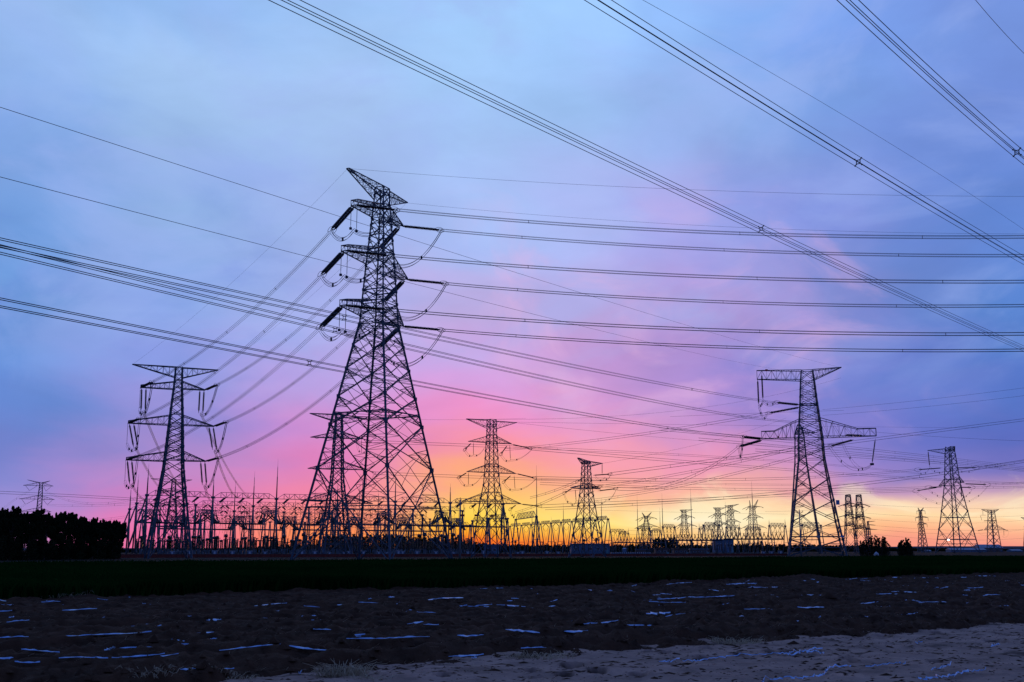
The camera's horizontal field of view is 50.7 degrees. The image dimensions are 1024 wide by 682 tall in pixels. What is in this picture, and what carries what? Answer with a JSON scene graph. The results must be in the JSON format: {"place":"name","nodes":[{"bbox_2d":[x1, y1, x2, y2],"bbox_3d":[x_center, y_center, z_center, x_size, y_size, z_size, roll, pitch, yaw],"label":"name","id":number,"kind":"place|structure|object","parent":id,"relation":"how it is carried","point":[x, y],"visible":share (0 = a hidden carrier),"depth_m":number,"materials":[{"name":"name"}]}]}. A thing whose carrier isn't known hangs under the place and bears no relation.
{"place":"outdoors","nodes":[
{"label":"outdoors","id":0,"kind":"place"},
{"bbox_2d":[0,572,1023,681],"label":"ploughed field","id":1,"kind":"structure","parent":0,"point":[435,644],"depth_m":22.13,"materials":[{"name":"soil"}]},
{"bbox_2d":[114,664,183,677],"bbox_3d":[-4.350,3.954,12.922,0.742,0.171,0.367,-2,-11,11],"label":"dry grass clump","id":2,"kind":"object","parent":1,"relation":"on","point":[158,671],"visible":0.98,"depth_m":12.90,"materials":[{"name":"plant"}]},
{"bbox_2d":[40,615,1023,681],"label":"soil clods","id":3,"kind":"object","parent":1,"relation":"on","point":[683,664],"visible":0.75,"depth_m":15.42,"materials":[{"name":"soil"}]},
{"bbox_2d":[0,550,1023,562],"bbox_3d":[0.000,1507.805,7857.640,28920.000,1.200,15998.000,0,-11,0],"label":"ground","id":4,"kind":"structure","parent":0,"point":[923,553],"depth_m":368.01,"materials":[{"name":"black soil"}]},
{"bbox_2d":[0,510,8,559],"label":"poplar tree","id":5,"kind":"object","parent":4,"relation":"on","point":[3,521],"visible":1,"depth_m":224.55,"materials":[{"name":"black plant"}]},
{"bbox_2d":[0,506,26,559],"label":"poplar tree","id":6,"kind":"object","parent":4,"relation":"on","point":[16,519],"visible":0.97,"depth_m":228.79,"materials":[{"name":"black plant"}]},
{"bbox_2d":[15,511,42,559],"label":"poplar tree","id":7,"kind":"object","parent":4,"relation":"on","point":[32,522],"visible":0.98,"depth_m":233.69,"materials":[{"name":"black plant"}]},
{"bbox_2d":[20,480,54,512],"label":"lattice pylon","id":8,"kind":"object","parent":4,"relation":"on","point":[40,485],"visible":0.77,"depth_m":693.13,"materials":[{"name":"metal"}]},
{"bbox_2d":[36,512,57,559],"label":"poplar tree","id":9,"kind":"object","parent":4,"relation":"on","point":[49,528],"visible":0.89,"depth_m":238.13,"materials":[{"name":"black plant"}]},
{"bbox_2d":[45,515,60,558],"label":"poplar tree","id":10,"kind":"object","parent":4,"relation":"on","point":[55,533],"visible":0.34,"depth_m":244.57,"materials":[{"name":"black plant"}]},
{"bbox_2d":[52,511,76,559],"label":"poplar tree","id":11,"kind":"object","parent":4,"relation":"on","point":[67,529],"visible":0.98,"depth_m":242.71,"materials":[{"name":"black plant"}]},
{"bbox_2d":[70,516,89,558],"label":"poplar tree","id":12,"kind":"object","parent":4,"relation":"on","point":[80,537],"visible":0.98,"depth_m":246.85,"materials":[{"name":"black plant"}]},
{"bbox_2d":[82,519,94,558],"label":"poplar tree","id":13,"kind":"object","parent":4,"relation":"on","point":[90,525],"visible":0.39,"depth_m":254.08,"materials":[{"name":"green plant"}]},
{"bbox_2d":[86,520,111,558],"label":"poplar tree","id":14,"kind":"object","parent":4,"relation":"on","point":[99,531],"visible":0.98,"depth_m":251.82,"materials":[{"name":"black plant"}]},
{"bbox_2d":[104,519,124,558],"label":"poplar tree","id":15,"kind":"object","parent":4,"relation":"on","point":[118,528],"visible":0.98,"depth_m":256.83,"materials":[{"name":"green plant"}]},
{"bbox_2d":[136,509,161,553],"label":"bus portal","id":16,"kind":"object","parent":4,"relation":"on","point":[141,520],"visible":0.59,"depth_m":531.16,"materials":[{"name":"grey metal"}]},
{"bbox_2d":[154,478,190,553],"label":"lattice pylon","id":17,"kind":"object","parent":4,"relation":"on","point":[168,509],"visible":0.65,"depth_m":553.62,"materials":[{"name":"metal"}]},
{"bbox_2d":[124,364,228,558],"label":"lattice pylon","id":18,"kind":"object","parent":4,"relation":"on","point":[182,460],"visible":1,"depth_m":289.28,"materials":[{"name":"metal"}]},
{"bbox_2d":[138,329,318,456],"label":"conductor bundle","id":19,"kind":"object","parent":18,"relation":"hanging from","point":[228,404],"visible":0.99,"depth_m":242.28,"materials":[{"name":"metal"}]},
{"bbox_2d":[140,276,320,418],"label":"conductor bundle","id":20,"kind":"object","parent":18,"relation":"hanging from","point":[171,402],"visible":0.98,"depth_m":244.11,"materials":[{"name":"metal"}]},
{"bbox_2d":[152,234,328,380],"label":"conductor bundle","id":21,"kind":"object","parent":18,"relation":"hanging from","point":[243,316],"visible":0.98,"depth_m":249.07,"materials":[{"name":"metal"}]},
{"bbox_2d":[217,357,369,458],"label":"conductor bundle","id":22,"kind":"object","parent":18,"relation":"hanging from","point":[293,417],"visible":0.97,"depth_m":258.04,"materials":[{"name":"metal"}]},
{"bbox_2d":[218,255,373,384],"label":"conductor bundle","id":23,"kind":"object","parent":18,"relation":"hanging from","point":[297,328],"visible":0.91,"depth_m":259.64,"materials":[{"name":"metal"}]},
{"bbox_2d":[226,305,381,422],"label":"conductor bundle","id":24,"kind":"object","parent":18,"relation":"hanging from","point":[301,375],"visible":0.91,"depth_m":260.50,"materials":[{"name":"metal"}]},
{"bbox_2d":[194,509,219,553],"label":"bus portal","id":25,"kind":"object","parent":4,"relation":"on","point":[200,519],"visible":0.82,"depth_m":533.53,"materials":[{"name":"grey metal"}]},
{"bbox_2d":[227,516,247,552],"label":"bus portal","id":26,"kind":"object","parent":4,"relation":"on","point":[235,518],"visible":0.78,"depth_m":606.27,"materials":[{"name":"grey metal"}]},
{"bbox_2d":[258,509,281,553],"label":"bus portal","id":27,"kind":"object","parent":4,"relation":"on","point":[263,521],"visible":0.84,"depth_m":537.88,"materials":[{"name":"grey metal"}]},
{"bbox_2d":[124,483,423,552],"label":"gantry","id":28,"kind":"object","parent":4,"relation":"on","point":[128,530],"visible":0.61,"depth_m":695.78,"materials":[{"name":"grey metal"}]},
{"bbox_2d":[280,516,298,552],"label":"bus portal","id":29,"kind":"object","parent":4,"relation":"on","point":[283,527],"visible":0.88,"depth_m":614.65,"materials":[{"name":"grey metal"}]},
{"bbox_2d":[156,501,430,552],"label":"gantry","id":30,"kind":"object","parent":4,"relation":"on","point":[283,517],"visible":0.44,"depth_m":707.27,"materials":[{"name":"grey metal"}]},
{"bbox_2d":[126,475,463,553],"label":"gantry","id":31,"kind":"object","parent":4,"relation":"on","point":[194,526],"visible":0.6,"depth_m":612.67,"materials":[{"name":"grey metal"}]},
{"bbox_2d":[125,468,504,553],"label":"gantry","id":32,"kind":"object","parent":4,"relation":"on","point":[145,503],"visible":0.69,"depth_m":521.33,"materials":[{"name":"grey metal"}]},
{"bbox_2d":[162,517,470,553],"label":"gantry","id":33,"kind":"object","parent":4,"relation":"on","point":[191,520],"visible":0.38,"depth_m":609.38,"materials":[{"name":"grey metal"}]},
{"bbox_2d":[316,510,334,547],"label":"bus portal","id":34,"kind":"object","parent":4,"relation":"on","point":[321,519],"visible":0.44,"depth_m":547.13,"materials":[{"name":"grey metal"}]},
{"bbox_2d":[301,413,375,553],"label":"lattice pylon","id":35,"kind":"object","parent":4,"relation":"on","point":[332,475],"visible":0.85,"depth_m":377.64,"materials":[{"name":"metal"}]},
{"bbox_2d":[374,472,736,484],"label":"conductor bundle","id":36,"kind":"object","parent":35,"relation":"hanging from","point":[550,478],"visible":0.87,"depth_m":484.60,"materials":[{"name":"metal"}]},
{"bbox_2d":[370,440,921,473],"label":"conductor bundle","id":37,"kind":"object","parent":35,"relation":"hanging from","point":[597,451],"visible":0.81,"depth_m":509.53,"materials":[{"name":"metal"}]},
{"bbox_2d":[121,533,569,552],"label":"distant wood","id":38,"kind":"object","parent":4,"relation":"on","point":[428,550],"visible":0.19,"depth_m":689.81,"materials":[{"name":"black plant"}]},
{"bbox_2d":[290,168,452,559],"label":"lattice pylon","id":39,"kind":"object","parent":4,"relation":"on","point":[378,254],"visible":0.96,"depth_m":217.25,"materials":[{"name":"metal"}]},
{"bbox_2d":[1,177,777,369],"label":"ground wire","id":40,"kind":"object","parent":39,"relation":"attached to","point":[295,253],"visible":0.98,"depth_m":91.79,"materials":[{"name":"metal"}]},
{"bbox_2d":[360,169,921,195],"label":"ground wire","id":41,"kind":"object","parent":39,"relation":"attached to","point":[659,188],"visible":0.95,"depth_m":198.91,"materials":[{"name":"metal"}]},
{"bbox_2d":[388,308,1023,335],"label":"conductor bundle","id":42,"kind":"object","parent":39,"relation":"hanging from","point":[715,328],"visible":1,"depth_m":191.18,"materials":[{"name":"metal"}]},
{"bbox_2d":[390,254,1023,283],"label":"conductor bundle","id":43,"kind":"object","parent":39,"relation":"hanging from","point":[942,282],"visible":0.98,"depth_m":193.28,"materials":[{"name":"metal"}]},
{"bbox_2d":[397,208,1023,238],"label":"conductor bundle","id":44,"kind":"object","parent":39,"relation":"hanging from","point":[704,230],"visible":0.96,"depth_m":196.53,"materials":[{"name":"metal"}]},
{"bbox_2d":[442,229,1023,256],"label":"conductor bundle","id":45,"kind":"object","parent":39,"relation":"hanging from","point":[725,248],"visible":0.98,"depth_m":215.65,"materials":[{"name":"metal"}]},
{"bbox_2d":[444,329,1023,351],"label":"conductor bundle","id":46,"kind":"object","parent":39,"relation":"hanging from","point":[741,346],"visible":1,"depth_m":211.45,"materials":[{"name":"metal"}]},
{"bbox_2d":[446,282,1023,307],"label":"conductor bundle","id":47,"kind":"object","parent":39,"relation":"hanging from","point":[739,301],"visible":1,"depth_m":213.68,"materials":[{"name":"metal"}]},
{"bbox_2d":[373,511,392,551],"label":"bus portal","id":48,"kind":"object","parent":4,"relation":"on","point":[379,520],"visible":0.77,"depth_m":550.65,"materials":[{"name":"grey metal"}]},
{"bbox_2d":[397,517,411,548],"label":"bus portal","id":49,"kind":"object","parent":4,"relation":"on","point":[400,522],"visible":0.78,"depth_m":631.11,"materials":[{"name":"grey metal"}]},
{"bbox_2d":[431,511,451,551],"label":"bus portal","id":50,"kind":"object","parent":4,"relation":"on","point":[448,521],"visible":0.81,"depth_m":558.48,"materials":[{"name":"grey metal"}]},
{"bbox_2d":[120,553,786,557],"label":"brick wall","id":51,"kind":"structure","parent":4,"relation":"on","point":[373,555],"depth_m":355.55,"materials":[{"name":"black brick"}]},
{"bbox_2d":[469,515,489,553],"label":"gantry","id":52,"kind":"object","parent":4,"relation":"on","point":[473,521],"visible":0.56,"depth_m":460.77,"materials":[{"name":"grey metal"}]},
{"bbox_2d":[486,514,509,553],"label":"gantry","id":53,"kind":"object","parent":4,"relation":"on","point":[488,518],"visible":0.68,"depth_m":422.31,"materials":[{"name":"grey metal"}]},
{"bbox_2d":[455,418,541,556],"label":"lattice pylon","id":54,"kind":"object","parent":4,"relation":"on","point":[485,544],"visible":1,"depth_m":343.79,"materials":[{"name":"metal"}]},
{"bbox_2d":[535,469,915,480],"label":"conductor bundle","id":55,"kind":"object","parent":54,"relation":"hanging from","point":[707,478],"visible":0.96,"depth_m":439.46,"materials":[{"name":"metal"}]},
{"bbox_2d":[532,447,1012,483],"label":"conductor bundle","id":56,"kind":"object","parent":54,"relation":"hanging from","point":[731,466],"visible":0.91,"depth_m":444.86,"materials":[{"name":"metal"}]},
{"bbox_2d":[0,554,1023,598],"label":"wheat crop","id":57,"kind":"object","parent":4,"relation":"on","point":[45,579],"visible":0.83,"depth_m":50.58,"materials":[{"name":"black plant"}]},
{"bbox_2d":[511,511,541,553],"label":"gantry","id":58,"kind":"object","parent":4,"relation":"on","point":[530,513],"visible":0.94,"depth_m":485.33,"materials":[{"name":"grey metal"}]},
{"bbox_2d":[506,516,613,553],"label":"gantry","id":59,"kind":"object","parent":4,"relation":"on","point":[572,521],"visible":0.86,"depth_m":556.01,"materials":[{"name":"grey metal"}]},
{"bbox_2d":[563,458,616,556],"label":"lattice pylon","id":60,"kind":"object","parent":4,"relation":"on","point":[588,487],"visible":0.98,"depth_m":342.55,"materials":[{"name":"metal"}]},
{"bbox_2d":[570,543,610,553],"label":"control house","id":61,"kind":"structure","parent":4,"relation":"on","point":[607,548],"depth_m":491.04,"materials":[{"name":"metal"}]},
{"bbox_2d":[635,512,659,550],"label":"lattice pylon","id":62,"kind":"object","parent":4,"relation":"on","point":[645,518],"visible":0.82,"depth_m":749.46,"materials":[{"name":"metal"}]},
{"bbox_2d":[675,509,696,544],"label":"lattice pylon","id":63,"kind":"object","parent":4,"relation":"on","point":[681,524],"visible":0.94,"depth_m":779.09,"materials":[{"name":"metal"}]},
{"bbox_2d":[663,534,722,552],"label":"bus rack","id":64,"kind":"object","parent":4,"relation":"on","point":[686,540],"visible":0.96,"depth_m":511.36,"materials":[{"name":"metal"}]},
{"bbox_2d":[701,522,722,552],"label":"gantry","id":65,"kind":"object","parent":4,"relation":"on","point":[718,525],"visible":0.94,"depth_m":547.90,"materials":[{"name":"grey metal"}]},
{"bbox_2d":[712,539,733,552],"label":"control house","id":66,"kind":"structure","parent":4,"relation":"on","point":[731,544],"depth_m":678.09,"materials":[{"name":"metal"}]},
{"bbox_2d":[722,504,740,542],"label":"lattice pylon","id":67,"kind":"object","parent":4,"relation":"on","point":[731,512],"visible":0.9,"depth_m":838.99,"materials":[{"name":"metal"}]},
{"bbox_2d":[723,532,784,552],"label":"bus rack","id":68,"kind":"object","parent":4,"relation":"on","point":[750,538],"visible":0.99,"depth_m":491.78,"materials":[{"name":"metal"}]},
{"bbox_2d":[741,500,766,545],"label":"lattice pylon","id":69,"kind":"object","parent":4,"relation":"on","point":[754,510],"visible":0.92,"depth_m":868.35,"materials":[{"name":"metal"}]},
{"bbox_2d":[767,523,787,552],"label":"gantry","id":70,"kind":"object","parent":4,"relation":"on","point":[784,526],"visible":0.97,"depth_m":566.80,"materials":[{"name":"grey metal"}]},
{"bbox_2d":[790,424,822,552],"bbox_3d":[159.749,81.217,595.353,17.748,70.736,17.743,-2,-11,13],"label":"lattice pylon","id":71,"kind":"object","parent":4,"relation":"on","point":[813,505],"visible":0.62,"depth_m":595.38,"materials":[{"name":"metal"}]},
{"bbox_2d":[737,367,876,555],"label":"lattice pylon","id":72,"kind":"object","parent":4,"relation":"on","point":[832,499],"visible":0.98,"depth_m":417.44,"materials":[{"name":"metal"}]},
{"bbox_2d":[0,297,737,436],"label":"conductor bundle","id":73,"kind":"object","parent":72,"relation":"hanging from","point":[275,354],"visible":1,"depth_m":86.01,"materials":[{"name":"metal"}]},
{"bbox_2d":[0,237,773,402],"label":"conductor bundle","id":74,"kind":"object","parent":72,"relation":"hanging from","point":[293,304],"visible":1,"depth_m":87.44,"materials":[{"name":"metal"}]},
{"bbox_2d":[0,244,797,422],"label":"conductor bundle","id":75,"kind":"object","parent":72,"relation":"hanging from","point":[312,322],"visible":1,"depth_m":91.54,"materials":[{"name":"metal"}]},
{"bbox_2d":[0,107,837,366],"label":"ground wire","id":76,"kind":"object","parent":72,"relation":"attached to","point":[314,208],"visible":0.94,"depth_m":91.17,"materials":[{"name":"metal"}]},
{"bbox_2d":[505,412,765,450],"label":"conductor bundle","id":77,"kind":"object","parent":72,"relation":"hanging from","point":[638,433],"visible":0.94,"depth_m":448.54,"materials":[{"name":"metal"}]},
{"bbox_2d":[579,448,828,502],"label":"conductor bundle","id":78,"kind":"object","parent":72,"relation":"hanging from","point":[704,479],"visible":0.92,"depth_m":458.81,"materials":[{"name":"metal"}]},
{"bbox_2d":[543,490,903,507],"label":"conductor bundle","id":79,"kind":"object","parent":72,"relation":"hanging from","point":[707,497],"visible":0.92,"depth_m":420.91,"materials":[{"name":"metal"}]},
{"bbox_2d":[540,482,921,490],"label":"conductor bundle","id":80,"kind":"object","parent":72,"relation":"hanging from","point":[740,488],"visible":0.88,"depth_m":511.01,"materials":[{"name":"metal"}]},
{"bbox_2d":[549,460,1023,509],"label":"conductor bundle","id":81,"kind":"object","parent":72,"relation":"hanging from","point":[800,489],"visible":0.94,"depth_m":398.03,"materials":[{"name":"metal"}]},
{"bbox_2d":[610,419,1019,475],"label":"conductor bundle","id":82,"kind":"object","parent":72,"relation":"hanging from","point":[807,446],"visible":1,"depth_m":382.59,"materials":[{"name":"metal"}]},
{"bbox_2d":[660,428,1020,467],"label":"conductor bundle","id":83,"kind":"object","parent":72,"relation":"hanging from","point":[830,446],"visible":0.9,"depth_m":490.50,"materials":[{"name":"metal"}]},
{"bbox_2d":[699,438,1020,469],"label":"conductor bundle","id":84,"kind":"object","parent":72,"relation":"hanging from","point":[838,452],"visible":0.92,"depth_m":489.25,"materials":[{"name":"metal"}]},
{"bbox_2d":[800,522,825,553],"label":"gantry","id":85,"kind":"object","parent":4,"relation":"on","point":[802,527],"visible":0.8,"depth_m":548.42,"materials":[{"name":"grey metal"}]},
{"bbox_2d":[610,537,1022,552],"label":"distant wood","id":86,"kind":"object","parent":4,"relation":"on","point":[851,549],"visible":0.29,"depth_m":793.65,"materials":[{"name":"black plant"}]},
{"bbox_2d":[838,494,859,552],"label":"lattice pylon","id":87,"kind":"object","parent":4,"relation":"on","point":[847,504],"visible":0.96,"depth_m":630.88,"materials":[{"name":"metal"}]},
{"bbox_2d":[848,494,871,552],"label":"lattice pylon","id":88,"kind":"object","parent":4,"relation":"on","point":[863,526],"visible":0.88,"depth_m":630.94,"materials":[{"name":"metal"}]},
{"bbox_2d":[858,535,890,555],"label":"bush","id":89,"kind":"object","parent":4,"relation":"on","point":[876,547],"visible":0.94,"depth_m":411.43,"materials":[{"name":"black plant"}]},
{"bbox_2d":[897,537,914,555],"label":"bush","id":90,"kind":"object","parent":4,"relation":"on","point":[905,548],"visible":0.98,"depth_m":416.42,"materials":[{"name":"black plant"}]},
{"bbox_2d":[915,508,928,551],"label":"lattice pylon","id":91,"kind":"object","parent":4,"relation":"on","point":[920,524],"visible":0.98,"depth_m":748.75,"materials":[{"name":"metal"}]},
{"bbox_2d":[914,446,990,552],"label":"lattice pylon","id":92,"kind":"object","parent":4,"relation":"on","point":[950,449],"visible":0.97,"depth_m":631.50,"materials":[{"name":"metal"}]},
{"bbox_2d":[978,509,1008,551],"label":"lattice pylon","id":93,"kind":"object","parent":4,"relation":"on","point":[992,529],"visible":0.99,"depth_m":778.27,"materials":[{"name":"metal"}]},
{"bbox_2d":[0,0,1023,547],"label":"sky","id":94,"kind":"structure","parent":0,"point":[260,95],"materials":[{"name":"blue"}]},
{"bbox_2d":[23,546,1022,549],"bbox_3d":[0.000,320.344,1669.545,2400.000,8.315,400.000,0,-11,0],"label":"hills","id":95,"kind":"structure","parent":0,"point":[1012,547],"depth_m":1542.96,"materials":[{"name":"black"}]},
{"bbox_2d":[221,623,1023,681],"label":"sand path","id":96,"kind":"structure","parent":0,"point":[587,658],"depth_m":15.35,"materials":[{"name":"grey sand"}]},
{"bbox_2d":[305,658,386,677],"bbox_3d":[-2.113,4.178,13.756,1.051,0.233,0.780,0,-11,0],"label":"dry grass clump","id":97,"kind":"object","parent":96,"relation":"on","point":[333,671],"visible":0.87,"depth_m":13.71,"materials":[{"name":"plant"}]},
{"bbox_2d":[19,575,1023,681],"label":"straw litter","id":98,"kind":"object","parent":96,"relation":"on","point":[607,623],"visible":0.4,"depth_m":18.16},
{"bbox_2d":[500,649,574,659],"bbox_3d":[0.372,4.681,16.113,1.184,0.144,0.657,0,-11,0],"label":"dry grass clump","id":99,"kind":"object","parent":96,"relation":"on","point":[539,656],"visible":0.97,"depth_m":16.06,"materials":[{"name":"plant"}]},
{"bbox_2d":[709,636,765,644],"bbox_3d":[3.867,5.159,18.541,1.084,0.212,0.592,0,-11,0],"label":"dry grass clump","id":100,"kind":"object","parent":96,"relation":"on","point":[745,641],"visible":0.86,"depth_m":18.52,"materials":[{"name":"plant"}]},
{"bbox_2d":[269,0,1022,350],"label":"conductor bundle","id":101,"kind":"object","parent":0,"point":[597,152],"visible":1,"depth_m":66.39,"materials":[{"name":"metal"}]},
{"bbox_2d":[585,0,1023,264],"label":"conductor bundle","id":102,"kind":"object","parent":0,"point":[792,121],"visible":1,"depth_m":63.08,"materials":[{"name":"metal"}]},
{"bbox_2d":[643,0,1022,228],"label":"ground wire","id":103,"kind":"object","parent":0,"point":[818,100],"visible":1,"depth_m":81.27,"materials":[{"name":"metal"}]},
{"bbox_2d":[837,0,1023,164],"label":"conductor bundle","id":104,"kind":"object","parent":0,"point":[1014,150],"visible":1,"depth_m":57.65,"materials":[{"name":"metal"}]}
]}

